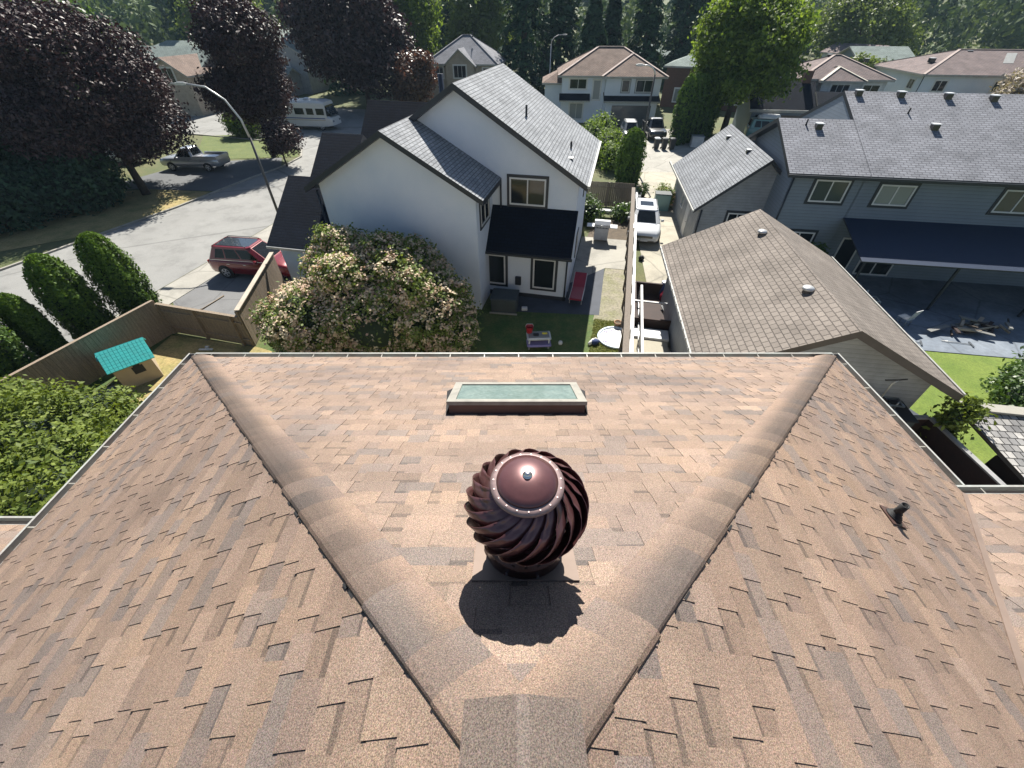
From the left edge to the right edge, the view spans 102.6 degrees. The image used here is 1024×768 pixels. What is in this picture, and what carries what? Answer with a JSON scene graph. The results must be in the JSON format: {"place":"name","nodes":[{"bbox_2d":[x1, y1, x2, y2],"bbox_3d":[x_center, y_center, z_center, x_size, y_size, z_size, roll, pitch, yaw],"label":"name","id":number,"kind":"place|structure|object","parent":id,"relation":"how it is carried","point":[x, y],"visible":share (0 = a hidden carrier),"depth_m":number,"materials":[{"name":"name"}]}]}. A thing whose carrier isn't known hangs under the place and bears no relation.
{"place":"outdoors","nodes":[
{"label":"outdoors","id":0,"kind":"place"},
{"bbox_2d":[0,189,208,250],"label":"dry lawn","id":1,"kind":"structure","parent":0,"point":[136,205],"depth_m":29.38,"materials":[{"name":"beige plant"}]},
{"bbox_2d":[0,127,134,213],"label":"rounded shrub","id":2,"kind":"object","parent":1,"relation":"on","point":[99,164],"visible":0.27,"depth_m":29.57,"materials":[{"name":"green plant"}]},
{"bbox_2d":[0,0,198,194],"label":"purple maple","id":3,"kind":"object","parent":1,"relation":"on","point":[122,101],"visible":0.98,"depth_m":27.51,"materials":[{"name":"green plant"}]},
{"bbox_2d":[66,304,176,395],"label":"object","id":4,"kind":"structure","parent":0,"point":[106,379],"depth_m":16.53,"materials":[{"name":"green plant"}]},
{"bbox_2d":[72,231,163,315],"bbox_3d":[-17.315,-4.531,18.150,2.105,4.414,1.952,21,46,21],"label":"thuja","id":5,"kind":"object","parent":4,"relation":"on","point":[109,267],"visible":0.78,"depth_m":17.47,"materials":[{"name":"green plant"}]},
{"bbox_2d":[0,108,365,348],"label":"street","id":6,"kind":"structure","parent":0,"point":[165,248],"depth_m":28.45,"materials":[{"name":"asphalt"}]},
{"bbox_2d":[271,97,341,130],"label":"motorhome","id":7,"kind":"object","parent":6,"relation":"on","point":[321,113],"visible":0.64,"depth_m":50.19,"materials":[{"name":"white paint"}]},
{"bbox_2d":[93,224,272,353],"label":"sidewalk","id":8,"kind":"structure","parent":0,"point":[172,292],"depth_m":22.50,"materials":[{"name":"concrete"}]},
{"bbox_2d":[174,82,277,211],"bbox_3d":[-16.660,-13.240,24.853,3.232,8.180,0.297,3,42,3],"label":"street lamp","id":9,"kind":"object","parent":8,"relation":"on","point":[251,142],"visible":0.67,"depth_m":23.69,"materials":[{"name":"metal"}]},
{"bbox_2d":[173,273,292,314],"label":"driveway","id":10,"kind":"structure","parent":0,"point":[232,290],"depth_m":21.49,"materials":[{"name":"concrete"}]},
{"bbox_2d":[207,235,290,277],"bbox_3d":[-14.178,-7.040,22.782,4.794,1.786,2.220,5,43,6],"label":"red suv","id":11,"kind":"object","parent":10,"relation":"on","point":[230,257],"visible":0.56,"depth_m":22.16,"materials":[{"name":"paint"}]},
{"bbox_2d":[199,135,297,158],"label":"front lawn","id":12,"kind":"structure","parent":0,"point":[234,148],"depth_m":45.05,"materials":[{"name":"green plant"}]},
{"bbox_2d":[183,0,299,157],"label":"purple maple","id":13,"kind":"object","parent":12,"relation":"on","point":[259,85],"visible":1,"depth_m":35.33,"materials":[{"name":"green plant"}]},
{"bbox_2d":[219,115,267,137],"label":"round shrub","id":14,"kind":"object","parent":12,"relation":"on","point":[234,127],"visible":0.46,"depth_m":47.44,"materials":[{"name":"green plant"}]},
{"bbox_2d":[257,291,617,352],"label":"back lawn","id":15,"kind":"structure","parent":0,"point":[500,333],"depth_m":18.89,"materials":[{"name":"green plant"}]},
{"bbox_2d":[245,219,484,352],"bbox_3d":[-5.969,-3.922,17.190,9.635,4.996,5.687,0,42,0],"label":"flowering viburnum","id":16,"kind":"object","parent":15,"relation":"on","point":[380,290],"visible":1,"depth_m":16.00,"materials":[{"name":"green plant"}]},
{"bbox_2d":[526,331,550,349],"bbox_3d":[1.163,-1.908,17.910,1.050,0.662,0.744,-2,42,-2],"label":"water table","id":17,"kind":"object","parent":15,"relation":"on","point":[538,339],"visible":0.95,"depth_m":17.73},
{"bbox_2d":[589,318,618,352],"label":"grass","id":18,"kind":"structure","parent":15,"relation":"on","point":[601,323],"depth_m":18.72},
{"bbox_2d":[597,326,621,348],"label":"splash pool","id":19,"kind":"structure","parent":18,"relation":"on","point":[604,336],"depth_m":18.63,"materials":[{"name":"plastic"}]},
{"bbox_2d":[419,31,505,100],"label":"grey gabled house","id":20,"kind":"structure","parent":0,"point":[462,56],"depth_m":62.99,"materials":[{"name":"stone"}]},
{"bbox_2d":[0,0,1010,391],"bbox_3d":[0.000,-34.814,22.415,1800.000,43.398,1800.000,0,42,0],"label":"ground","id":21,"kind":"structure","parent":0,"point":[144,168],"depth_m":39.33,"materials":[{"name":"green plant"}]},
{"bbox_2d":[0,308,47,390],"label":"thuja","id":22,"kind":"object","parent":21,"relation":"on","point":[15,355],"visible":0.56,"depth_m":15.27,"materials":[{"name":"green plant"}]},
{"bbox_2d":[0,292,69,366],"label":"thuja","id":23,"kind":"object","parent":21,"relation":"on","point":[41,335],"visible":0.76,"depth_m":15.91,"materials":[{"name":"green plant"}]},
{"bbox_2d":[0,154,132,235],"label":"dark hedge","id":24,"kind":"object","parent":21,"relation":"on","point":[20,202],"visible":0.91,"depth_m":28.07,"materials":[{"name":"green plant"}]},
{"bbox_2d":[21,253,117,339],"bbox_3d":[-18.205,-3.388,17.027,1.997,4.231,2.050,0,42,0],"label":"thuja","id":25,"kind":"object","parent":21,"relation":"on","point":[66,296],"visible":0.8,"depth_m":16.40,"materials":[{"name":"green plant"}]},
{"bbox_2d":[0,373,151,515],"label":"laurel hedge","id":26,"kind":"object","parent":21,"relation":"on","point":[49,446],"visible":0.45,"depth_m":11.43,"materials":[{"name":"green plant"}]},
{"bbox_2d":[0,300,172,402],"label":"timber fence","id":27,"kind":"object","parent":21,"relation":"on","point":[146,321],"visible":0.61,"depth_m":16.18,"materials":[{"name":"wood"}]},
{"bbox_2d":[0,129,302,270],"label":"kerb","id":28,"kind":"structure","parent":21,"relation":"on","point":[112,229],"depth_m":31.11,"materials":[{"name":"concrete"}]},
{"bbox_2d":[165,0,194,41],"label":"conifer","id":29,"kind":"object","parent":21,"relation":"on","point":[172,12],"visible":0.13,"depth_m":86.81,"materials":[{"name":"green plant"}]},
{"bbox_2d":[130,46,238,115],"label":"tan gable house","id":30,"kind":"structure","parent":21,"relation":"on","point":[181,63],"depth_m":57.09,"materials":[{"name":"brown"}]},
{"bbox_2d":[113,335,275,400],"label":"yard","id":31,"kind":"structure","parent":21,"relation":"on","point":[170,353],"depth_m":17.89,"materials":[{"name":"beige soil"}]},
{"bbox_2d":[94,337,163,388],"bbox_3d":[-15.129,-0.908,16.227,1.600,1.522,1.672,-33,52,-31],"label":"playhouse","id":32,"kind":"object","parent":31,"relation":"on","point":[130,363],"visible":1,"depth_m":15.84,"materials":[{"name":"teal plastic"}]},
{"bbox_2d":[119,158,281,190],"bbox_3d":[-28.200,-19.473,37.769,12.600,0.001,10.500,0,42,0],"label":"parking pad","id":33,"kind":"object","parent":21,"relation":"on","point":[202,178],"visible":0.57,"depth_m":36.88,"materials":[{"name":"concrete"}]},
{"bbox_2d":[160,145,229,171],"bbox_3d":[-29.626,-21.052,38.161,5.752,1.850,2.270,3,42,3],"label":"silver pickup","id":34,"kind":"object","parent":33,"relation":"on","point":[208,161],"visible":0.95,"depth_m":37.63,"materials":[{"name":"paint"}]},
{"bbox_2d":[154,302,251,345],"bbox_3d":[-13.536,-2.575,18.040,4.282,1.612,0.155,10,43,11],"label":"timber fence","id":35,"kind":"object","parent":21,"relation":"on","point":[207,325],"visible":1,"depth_m":18.00,"materials":[{"name":"wood"}]},
{"bbox_2d":[172,0,280,59],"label":"back left tree","id":36,"kind":"object","parent":21,"relation":"on","point":[184,7],"visible":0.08,"depth_m":77.01,"materials":[{"name":"green plant"}]},
{"bbox_2d":[234,252,284,345],"bbox_3d":[-11.910,-4.220,19.665,0.200,1.862,5.681,-7,43,-7],"label":"timber fence","id":37,"kind":"object","parent":21,"relation":"on","point":[268,275],"visible":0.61,"depth_m":19.02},
{"bbox_2d":[252,113,306,165],"bbox_3d":[-21.494,-22.404,37.961,4.598,4.321,4.510,0,42,0],"label":"tree","id":38,"kind":"object","parent":21,"relation":"on","point":[281,136],"visible":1,"depth_m":37.09,"materials":[{"name":"purple plant"}]},
{"bbox_2d":[241,28,336,96],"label":"dark gable house","id":39,"kind":"structure","parent":21,"relation":"on","point":[307,83],"depth_m":71.70,"materials":[{"name":"black"}]},
{"bbox_2d":[271,0,417,102],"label":"purple maple","id":40,"kind":"object","parent":21,"relation":"on","point":[331,31],"visible":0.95,"depth_m":53.10,"materials":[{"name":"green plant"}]},
{"bbox_2d":[386,47,438,101],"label":"rust leaf tree","id":41,"kind":"object","parent":21,"relation":"on","point":[417,67],"visible":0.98,"depth_m":54.04,"materials":[{"name":"brown plant"}]},
{"bbox_2d":[388,0,446,55],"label":"leafy tree","id":42,"kind":"object","parent":21,"relation":"on","point":[420,15],"visible":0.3,"depth_m":68.92,"materials":[{"name":"green plant"}]},
{"bbox_2d":[266,63,601,309],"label":"white house","id":43,"kind":"structure","parent":21,"relation":"on","point":[482,180],"depth_m":18.45,"materials":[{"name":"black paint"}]},
{"bbox_2d":[489,254,507,286],"bbox_3d":[-0.810,-5.770,20.630,1.230,1.810,0.055,8,43,9],"label":"window","id":44,"kind":"structure","parent":43,"relation":"in","point":[498,264],"depth_m":20.64,"materials":[{"name":"black"}]},
{"bbox_2d":[507,174,548,208],"bbox_3d":[0.715,-8.800,18.805,1.930,1.430,0.055,8,43,9],"label":"window","id":45,"kind":"structure","parent":43,"relation":"in","point":[523,191],"depth_m":18.78,"materials":[{"name":"beige"}]},
{"bbox_2d":[530,259,557,291],"bbox_3d":[1.565,-5.417,20.242,1.330,1.810,0.055,8,43,9],"label":"window","id":46,"kind":"structure","parent":43,"relation":"in","point":[543,274],"depth_m":20.27,"materials":[{"name":"black"}]},
{"bbox_2d":[442,0,512,50],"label":"willow","id":47,"kind":"object","parent":21,"relation":"on","point":[465,16],"visible":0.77,"depth_m":74.36,"materials":[{"name":"green plant"}]},
{"bbox_2d":[27,0,1023,59],"bbox_3d":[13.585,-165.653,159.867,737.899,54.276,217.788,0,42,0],"label":"woodland","id":48,"kind":"object","parent":21,"relation":"on","point":[147,20],"visible":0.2,"depth_m":106.63,"materials":[{"name":"green plant"}]},
{"bbox_2d":[497,0,556,90],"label":"conifer","id":49,"kind":"object","parent":21,"relation":"on","point":[521,65],"visible":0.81,"depth_m":66.55,"materials":[{"name":"green plant"}]},
{"bbox_2d":[530,0,582,94],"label":"conifer","id":50,"kind":"object","parent":21,"relation":"on","point":[561,13],"visible":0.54,"depth_m":68.39,"materials":[{"name":"green plant"}]},
{"bbox_2d":[573,0,607,55],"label":"conifer","id":51,"kind":"object","parent":21,"relation":"on","point":[592,34],"visible":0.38,"depth_m":62.76,"materials":[{"name":"green plant"}]},
{"bbox_2d":[582,109,624,173],"bbox_3d":[8.710,-23.714,40.082,5.174,3.985,11.644,0,42,0],"label":"garden shrub","id":52,"kind":"object","parent":21,"relation":"on","point":[603,132],"visible":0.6,"depth_m":38.66,"materials":[{"name":"green plant"}]},
{"bbox_2d":[587,220,627,239],"bbox_3d":[6.718,-10.547,27.927,2.799,0.001,3.367,10,43,10],"label":"flower bed","id":53,"kind":"object","parent":21,"relation":"on","point":[619,232],"visible":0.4,"depth_m":27.63,"materials":[{"name":"soil"}]},
{"bbox_2d":[583,192,605,224],"bbox_3d":[5.540,-12.252,28.616,2.076,1.996,3.107,0,42,0],"label":"bed shrub","id":54,"kind":"object","parent":53,"relation":"on","point":[592,211],"visible":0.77,"depth_m":28.06,"materials":[{"name":"green plant"}]},
{"bbox_2d":[610,201,630,223],"bbox_3d":[7.956,-12.044,28.899,2.415,1.409,2.465,0,42,0],"label":"shrub","id":55,"kind":"object","parent":53,"relation":"on","point":[621,211],"visible":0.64,"depth_m":28.62,"materials":[{"name":"green plant"}]},
{"bbox_2d":[593,268,624,321],"bbox_3d":[5.306,-4.785,21.587,1.650,0.001,5.580,8,43,9],"label":"gravel strip","id":56,"kind":"object","parent":21,"relation":"on","point":[612,295],"visible":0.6,"depth_m":21.37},
{"bbox_2d":[586,181,634,206],"bbox_3d":[7.090,-14.140,30.654,3.766,1.772,0.135,7,43,8],"label":"timber fence","id":57,"kind":"object","parent":21,"relation":"on","point":[603,187],"visible":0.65,"depth_m":30.53,"materials":[{"name":"brown wood"}]},
{"bbox_2d":[602,0,623,45],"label":"conifer","id":58,"kind":"object","parent":21,"relation":"on","point":[613,27],"visible":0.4,"depth_m":66.74,"materials":[{"name":"green plant"}]},
{"bbox_2d":[618,187,634,352],"bbox_3d":[6.040,-5.806,21.523,0.240,1.712,23.367,9,43,10],"label":"timber fence","id":59,"kind":"object","parent":21,"relation":"on","point":[625,324],"visible":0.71,"depth_m":19.63,"materials":[{"name":"brown wood"}]},
{"bbox_2d":[614,126,646,186],"bbox_3d":[9.774,-18.579,33.653,2.558,4.461,2.415,0,42,0],"label":"thuja","id":60,"kind":"object","parent":21,"relation":"on","point":[630,157],"visible":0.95,"depth_m":33.07,"materials":[{"name":"green plant"}]},
{"bbox_2d":[629,192,637,352],"bbox_3d":[6.335,-5.700,21.639,0.120,1.340,23.442,9,43,10],"label":"fence","id":61,"kind":"object","parent":21,"relation":"on","point":[631,342],"visible":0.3,"depth_m":19.35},
{"bbox_2d":[636,285,643,352],"bbox_3d":[5.375,-1.733,17.339,0.120,1.250,7.919,9,43,10],"label":"white railing","id":62,"kind":"object","parent":21,"relation":"on","point":[641,335],"visible":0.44,"depth_m":17.75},
{"bbox_2d":[625,0,666,70],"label":"conifer","id":63,"kind":"object","parent":21,"relation":"on","point":[650,22],"visible":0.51,"depth_m":64.14,"materials":[{"name":"green plant"}]},
{"bbox_2d":[633,327,668,352],"bbox_3d":[5.677,-0.836,16.983,1.700,0.400,4.700,8,43,9],"label":"pale landing","id":64,"kind":"object","parent":21,"relation":"on","point":[656,340],"visible":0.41,"depth_m":17.96,"materials":[{"name":"concrete"}]},
{"bbox_2d":[634,281,670,330],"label":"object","id":65,"kind":"object","parent":21,"relation":"on","point":[653,316],"visible":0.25,"depth_m":20.03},
{"bbox_2d":[641,129,704,171],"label":"court","id":66,"kind":"object","parent":21,"relation":"on","point":[658,160],"visible":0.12,"depth_m":42.25,"materials":[{"name":"concrete"}]},
{"bbox_2d":[641,117,666,139],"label":"car","id":67,"kind":"object","parent":66,"relation":"on","point":[655,127],"visible":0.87,"depth_m":47.01,"materials":[{"name":"paint"}]},
{"bbox_2d":[655,0,706,90],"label":"conifer","id":68,"kind":"object","parent":21,"relation":"on","point":[684,23],"visible":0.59,"depth_m":73.34,"materials":[{"name":"green plant"}]},
{"bbox_2d":[668,73,697,145],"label":"thuja","id":69,"kind":"object","parent":21,"relation":"on","point":[683,107],"visible":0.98,"depth_m":43.26,"materials":[{"name":"green plant"}]},
{"bbox_2d":[682,73,704,143],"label":"thuja","id":70,"kind":"object","parent":21,"relation":"on","point":[698,80],"visible":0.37,"depth_m":43.67,"materials":[{"name":"green plant"}]},
{"bbox_2d":[688,73,709,139],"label":"thuja","id":71,"kind":"object","parent":21,"relation":"on","point":[705,91],"visible":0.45,"depth_m":44.21,"materials":[{"name":"green plant"}]},
{"bbox_2d":[698,73,714,134],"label":"thuja","id":72,"kind":"object","parent":21,"relation":"on","point":[705,112],"visible":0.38,"depth_m":45.33,"materials":[{"name":"green plant"}]},
{"bbox_2d":[687,0,824,130],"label":"green maple","id":73,"kind":"object","parent":21,"relation":"on","point":[744,48],"visible":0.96,"depth_m":41.19,"materials":[{"name":"green plant"}]},
{"bbox_2d":[744,114,780,135],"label":"teal van","id":74,"kind":"object","parent":21,"relation":"on","point":[754,124],"visible":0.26,"depth_m":46.47,"materials":[{"name":"paint"}]},
{"bbox_2d":[732,81,816,134],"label":"dark roof garage","id":75,"kind":"structure","parent":21,"relation":"on","point":[798,103],"depth_m":47.31,"materials":[{"name":"black paint"}]},
{"bbox_2d":[660,209,965,408],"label":"neighbour garage","id":76,"kind":"structure","parent":21,"relation":"on","point":[759,281],"depth_m":13.67,"materials":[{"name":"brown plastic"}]},
{"bbox_2d":[780,54,896,105],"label":"mauve roof house","id":77,"kind":"structure","parent":21,"relation":"on","point":[831,75],"depth_m":48.54,"materials":[{"name":"black"}]},
{"bbox_2d":[669,89,1023,316],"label":"blue house","id":78,"kind":"structure","parent":21,"relation":"on","point":[915,185],"depth_m":20.63,"materials":[{"name":"stone"}]},
{"bbox_2d":[803,179,854,205],"bbox_3d":[15.896,-9.657,20.551,1.810,1.290,0.055,6,43,7],"label":"window","id":79,"kind":"structure","parent":78,"relation":"in","point":[822,191],"depth_m":20.57,"materials":[{"name":"grey"}]},
{"bbox_2d":[833,237,855,269],"bbox_3d":[18.168,-7.024,22.457,0.970,1.970,0.055,6,43,7],"label":"patio door","id":80,"kind":"structure","parent":78,"relation":"in","point":[846,250],"depth_m":22.34,"materials":[{"name":"black"}]},
{"bbox_2d":[852,260,893,275],"bbox_3d":[19.935,-6.832,22.245,1.770,1.970,0.055,6,43,7],"label":"patio door","id":81,"kind":"structure","parent":78,"relation":"in","point":[869,268],"depth_m":22.68,"materials":[{"name":"black"}]},
{"bbox_2d":[867,182,922,208],"bbox_3d":[18.850,-9.302,20.235,1.810,1.210,0.055,6,43,7],"label":"window","id":82,"kind":"structure","parent":78,"relation":"in","point":[894,195],"depth_m":20.23,"materials":[{"name":"grey"}]},
{"bbox_2d":[985,187,1023,216],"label":"window","id":83,"kind":"structure","parent":78,"relation":"in","point":[1010,202],"depth_m":19.73,"materials":[{"name":"grey"}]},
{"bbox_2d":[805,0,933,59],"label":"spreading tree","id":84,"kind":"object","parent":21,"relation":"on","point":[891,22],"visible":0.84,"depth_m":79.97,"materials":[{"name":"green plant"}]},
{"bbox_2d":[837,46,914,60],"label":"pale roof house","id":85,"kind":"structure","parent":21,"relation":"on","point":[895,52],"depth_m":72.77,"materials":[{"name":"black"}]},
{"bbox_2d":[911,415,1005,484],"bbox_3d":[12.150,3.828,10.833,2.050,1.765,6.600,0,42,0],"label":"fence","id":86,"kind":"object","parent":21,"relation":"on","point":[960,460],"visible":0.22,"depth_m":11.95,"materials":[{"name":"wood"}]},
{"bbox_2d":[958,401,1023,484],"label":"garden shed","id":87,"kind":"structure","parent":21,"relation":"on","point":[1003,438],"depth_m":11.80,"materials":[{"name":"grey wood"}]},
{"bbox_2d":[989,62,1023,94],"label":"dry leaf tree","id":88,"kind":"object","parent":21,"relation":"on","point":[1014,84],"visible":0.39,"depth_m":47.63,"materials":[{"name":"beige plant"}]},
{"bbox_2d":[0,353,1023,767],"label":"hip roof house","id":89,"kind":"structure","parent":0,"point":[236,559],"depth_m":2.55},
{"bbox_2d":[446,382,587,413],"bbox_3d":[0.052,0.163,4.798,1.770,0.516,0.786,0,42,0],"label":"skylight","id":90,"kind":"object","parent":89,"relation":"on","point":[516,397],"visible":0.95,"depth_m":4.54,"materials":[{"name":"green glass"}]},
{"bbox_2d":[464,448,588,580],"bbox_3d":[0.068,0.694,2.071,0.590,0.835,0.590,0,42,0],"label":"roof turbine","id":91,"kind":"object","parent":89,"relation":"on","point":[527,510],"visible":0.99,"depth_m":1.83,"materials":[{"name":"metal"}]},
{"bbox_2d":[879,502,909,528],"bbox_3d":[3.467,1.154,3.682,0.187,0.237,0.189,0,42,0],"label":"plumbing vent","id":92,"kind":"object","parent":89,"relation":"on","point":[895,515],"visible":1,"depth_m":3.67,"materials":[{"name":"metal"}]},
{"bbox_2d":[516,269,603,314],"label":"patio","id":93,"kind":"structure","parent":0,"point":[591,301],"depth_m":20.89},
{"bbox_2d":[489,288,519,315],"bbox_3d":[-0.356,-4.076,20.223,1.360,0.780,1.160,5,43,6],"label":"covered tub","id":94,"kind":"object","parent":93,"relation":"on","point":[504,301],"visible":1,"depth_m":19.95,"materials":[{"name":"plastic"}]},
{"bbox_2d":[569,272,587,303],"bbox_3d":[3.400,-4.917,21.095,0.680,0.840,2.078,10,43,10],"label":"sun lounger","id":95,"kind":"object","parent":93,"relation":"on","point":[578,287],"visible":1,"depth_m":21.22,"materials":[{"name":"fabric"}]},
{"bbox_2d":[570,236,626,282],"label":"path","id":96,"kind":"structure","parent":0,"point":[593,256],"depth_m":24.90,"materials":[{"name":"concrete"}]},
{"bbox_2d":[587,219,616,240],"bbox_3d":[5.691,-9.748,26.078,1.886,1.282,0.746,8,43,9],"label":"barbecue","id":97,"kind":"object","parent":96,"relation":"on","point":[602,227],"visible":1,"depth_m":25.81,"materials":[{"name":"grey metal"}]},
{"bbox_2d":[542,46,668,125],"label":"cream house","id":98,"kind":"structure","parent":0,"point":[610,80],"depth_m":52.04,"materials":[{"name":"grey paint"}]},
{"bbox_2d":[610,105,650,125],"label":"garage door","id":99,"kind":"structure","parent":98,"relation":"in","point":[639,113],"depth_m":52.66,"materials":[{"name":"grey paint"}]},
{"bbox_2d":[635,171,682,352],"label":"concrete driveway","id":100,"kind":"structure","parent":0,"point":[654,267],"depth_m":27.14,"materials":[{"name":"concrete"}]},
{"bbox_2d":[627,197,663,242],"bbox_3d":[8.745,-10.823,27.022,2.270,1.686,4.744,8,43,9],"label":"white car","id":101,"kind":"object","parent":100,"relation":"on","point":[646,211],"visible":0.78,"depth_m":26.12,"materials":[{"name":"paint"}]},
{"bbox_2d":[659,50,737,111],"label":"brick house","id":102,"kind":"structure","parent":0,"point":[678,71],"depth_m":61.14,"materials":[{"name":"black"}]},
{"bbox_2d":[851,275,1023,358],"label":"neighbour patio","id":103,"kind":"structure","parent":0,"point":[998,305],"depth_m":20.38,"materials":[{"name":"grey concrete"}]},
{"bbox_2d":[927,315,1013,336],"bbox_3d":[21.098,-2.665,18.835,4.302,0.463,1.549,0,42,0],"label":"firewood pile","id":104,"kind":"object","parent":103,"relation":"on","point":[957,328],"visible":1,"depth_m":18.79,"materials":[{"name":"wood"}]},
{"bbox_2d":[871,49,1023,93],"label":"wide hip house","id":105,"kind":"structure","parent":0,"point":[977,71],"depth_m":53.05,"materials":[{"name":"black"}]},
{"bbox_2d":[910,351,1015,463],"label":"lawn","id":106,"kind":"structure","parent":0,"point":[964,373],"depth_m":16.34,"materials":[{"name":"green plant"}]},
{"bbox_2d":[979,346,1023,406],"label":"garden hedge","id":107,"kind":"object","parent":106,"relation":"on","point":[1011,376],"visible":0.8,"depth_m":15.09,"materials":[{"name":"green plant"}]},
{"label":"side yard","id":108,"kind":"structure","parent":0,"visible":0},
{"bbox_2d":[883,399,918,427],"bbox_3d":[10.948,1.472,13.215,2.280,2.050,0.950,6,43,6],"label":"storage box","id":109,"kind":"object","parent":108,"relation":"on","point":[906,415],"visible":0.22,"depth_m":12.30,"materials":[{"name":"black plastic"}]},
{"bbox_2d":[920,390,998,444],"bbox_3d":[13.284,1.454,12.680,1.436,2.912,1.631,13,44,14],"label":"sunlit plant","id":110,"kind":"object","parent":108,"relation":"on","point":[955,418],"visible":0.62,"depth_m":11.91,"materials":[{"name":"green plant"}]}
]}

